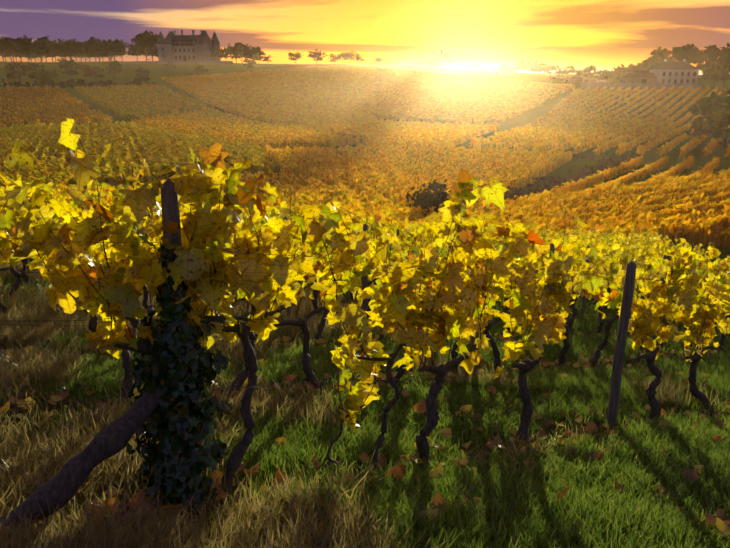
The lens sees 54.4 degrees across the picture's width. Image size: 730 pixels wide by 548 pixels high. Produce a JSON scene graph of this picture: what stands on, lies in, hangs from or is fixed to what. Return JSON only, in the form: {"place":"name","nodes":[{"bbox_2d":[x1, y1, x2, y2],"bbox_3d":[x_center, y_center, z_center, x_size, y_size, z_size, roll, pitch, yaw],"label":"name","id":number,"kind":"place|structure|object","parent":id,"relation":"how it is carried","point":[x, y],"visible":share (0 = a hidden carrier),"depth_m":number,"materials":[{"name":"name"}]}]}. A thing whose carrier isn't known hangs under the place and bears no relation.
{"place":"outdoors","nodes":[
{"label":"outdoors","id":0,"kind":"place"},
{"bbox_2d":[0,317,729,547],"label":"grass","id":1,"kind":"structure","parent":0,"point":[324,525],"depth_m":4.92,"materials":[{"name":"green plant"}]},
{"bbox_2d":[0,61,729,547],"bbox_3d":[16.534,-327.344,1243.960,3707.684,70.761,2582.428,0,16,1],"label":"ground","id":2,"kind":"structure","parent":0,"point":[540,111],"depth_m":96.89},
{"bbox_2d":[160,179,188,485],"bbox_3d":[-1.035,0.567,3.915,0.146,2.186,0.112,0,16,1],"label":"vineyard post","id":3,"kind":"object","parent":2,"relation":"on","point":[169,203],"visible":0.27,"depth_m":3.64,"materials":[{"name":"brown wood"}]},
{"bbox_2d":[118,30,232,63],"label":"chateau","id":4,"kind":"structure","parent":2,"relation":"on","point":[200,55],"depth_m":561.31,"materials":[{"name":"stone"}]},
{"bbox_2d":[125,244,233,514],"bbox_3d":[-1.045,0.597,3.945,0.644,1.637,0.587,0,16,1],"label":"ivy on post","id":5,"kind":"object","parent":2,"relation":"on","point":[163,458],"depth_m":3.82,"materials":[{"name":"green plant"}]},
{"bbox_2d":[283,217,290,317],"bbox_3d":[-1.349,0.055,12.269,0.094,2.132,0.108,0,16,1],"label":"vineyard post","id":6,"kind":"object","parent":2,"relation":"on","point":[289,307],"visible":0.08,"depth_m":12.39,"materials":[{"name":"brown wood"}]},
{"bbox_2d":[0,225,724,405],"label":"trellis wire","id":7,"kind":"object","parent":2,"relation":"on","point":[310,322],"visible":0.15,"depth_m":4.83,"materials":[{"name":"grey metal"}]},
{"bbox_2d":[0,118,729,533],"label":"grapevine row","id":8,"kind":"object","parent":2,"relation":"on","point":[124,285],"depth_m":4.40,"materials":[{"name":"yellow plant"}]},
{"bbox_2d":[0,176,729,402],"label":"grapevine rows","id":9,"kind":"object","parent":2,"relation":"on","point":[618,247],"depth_m":11.66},
{"bbox_2d":[0,66,729,247],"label":"vineyard rows","id":10,"kind":"object","parent":2,"relation":"on","point":[483,159],"visible":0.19,"depth_m":131.35,"materials":[{"name":"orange plant"}]},
{"bbox_2d":[0,253,729,414],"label":"grass","id":11,"kind":"structure","parent":2,"relation":"on","point":[23,307],"depth_m":9.85,"materials":[{"name":"green plant"}]},
{"bbox_2d":[0,168,729,247],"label":"vineyard rows","id":12,"kind":"object","parent":2,"relation":"on","point":[680,198],"visible":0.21,"depth_m":58.49,"materials":[{"name":"yellow plant"}]},
{"bbox_2d":[0,286,729,547],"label":"fallen leaves","id":13,"kind":"object","parent":2,"relation":"on","point":[722,526],"visible":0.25,"depth_m":5.56,"materials":[{"name":"brown plant"}]},
{"bbox_2d":[0,30,729,215],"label":"trees","id":14,"kind":"object","parent":2,"relation":"on","point":[145,52],"visible":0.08,"depth_m":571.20,"materials":[{"name":"green plant"}]},
{"bbox_2d":[362,223,368,333],"bbox_3d":[0.010,0.294,10.563,0.099,2.131,0.114,0,16,1],"label":"vineyard post","id":15,"kind":"object","parent":2,"relation":"on","point":[365,285],"visible":0.31,"depth_m":10.49,"materials":[{"name":"brown wood"}]},
{"bbox_2d":[471,249,479,375],"bbox_3d":[1.380,0.554,8.845,0.096,2.132,0.122,0,16,1],"label":"vineyard post","id":16,"kind":"object","parent":2,"relation":"on","point":[475,366],"visible":0.04,"depth_m":8.90,"materials":[{"name":"brown wood"}]},
{"bbox_2d":[491,66,515,74],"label":"farm house","id":17,"kind":"structure","parent":2,"relation":"on","point":[505,70],"depth_m":392.16,"materials":[{"name":"stone"}]},
{"bbox_2d":[549,243,553,258],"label":"vineyard post","id":18,"kind":"object","parent":2,"relation":"on","point":[552,247],"visible":0.06,"depth_m":13.12,"materials":[{"name":"grey wood"}]},
{"bbox_2d":[549,74,563,78],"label":"ridge house","id":19,"kind":"structure","parent":2,"relation":"on","point":[557,77],"depth_m":349.04,"materials":[{"name":"stone"}]},
{"bbox_2d":[563,75,582,81],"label":"ridge house","id":20,"kind":"structure","parent":2,"relation":"on","point":[579,79],"depth_m":325.80,"materials":[{"name":"stone"}]},
{"bbox_2d":[582,245,589,314],"bbox_3d":[5.613,0.305,18.073,0.104,2.131,0.107,0,16,1],"label":"vineyard post","id":21,"kind":"object","parent":2,"relation":"on","point":[584,298],"visible":0.25,"depth_m":18.15,"materials":[{"name":"brown wood"}]},
{"bbox_2d":[584,75,608,82],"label":"ridge house","id":22,"kind":"structure","parent":2,"relation":"on","point":[600,78],"depth_m":307.76,"materials":[{"name":"stone"}]},
{"bbox_2d":[606,261,636,426],"bbox_3d":[2.450,0.836,6.859,0.148,1.986,0.114,0,16,1],"label":"wooden post","id":23,"kind":"object","parent":2,"relation":"on","point":[620,345],"visible":0.88,"depth_m":6.78,"materials":[{"name":"brown wood"}]},
{"bbox_2d":[580,82,699,90],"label":"stone wall","id":24,"kind":"structure","parent":2,"relation":"on","point":[618,84],"depth_m":275.53,"materials":[{"name":"beige stone"}]},
{"bbox_2d":[653,255,668,349],"bbox_3d":[4.858,0.704,11.725,0.097,2.131,0.100,0,16,1],"label":"vineyard post","id":25,"kind":"object","parent":2,"relation":"on","point":[662,280],"visible":0.1,"depth_m":11.53,"materials":[{"name":"brown wood"}]},
{"bbox_2d":[623,59,699,83],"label":"white house","id":26,"kind":"structure","parent":2,"relation":"on","point":[664,75],"depth_m":282.45,"materials":[{"name":"stone"}]},
{"bbox_2d":[663,256,671,325],"bbox_3d":[6.954,0.539,16.363,0.101,2.131,0.164,-14,21,-40],"label":"vineyard post","id":27,"kind":"object","parent":2,"relation":"on","point":[665,322],"visible":0.06,"depth_m":16.47,"materials":[{"name":"brown wood"}]},
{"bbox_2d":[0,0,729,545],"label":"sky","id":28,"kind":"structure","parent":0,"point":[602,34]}
]}

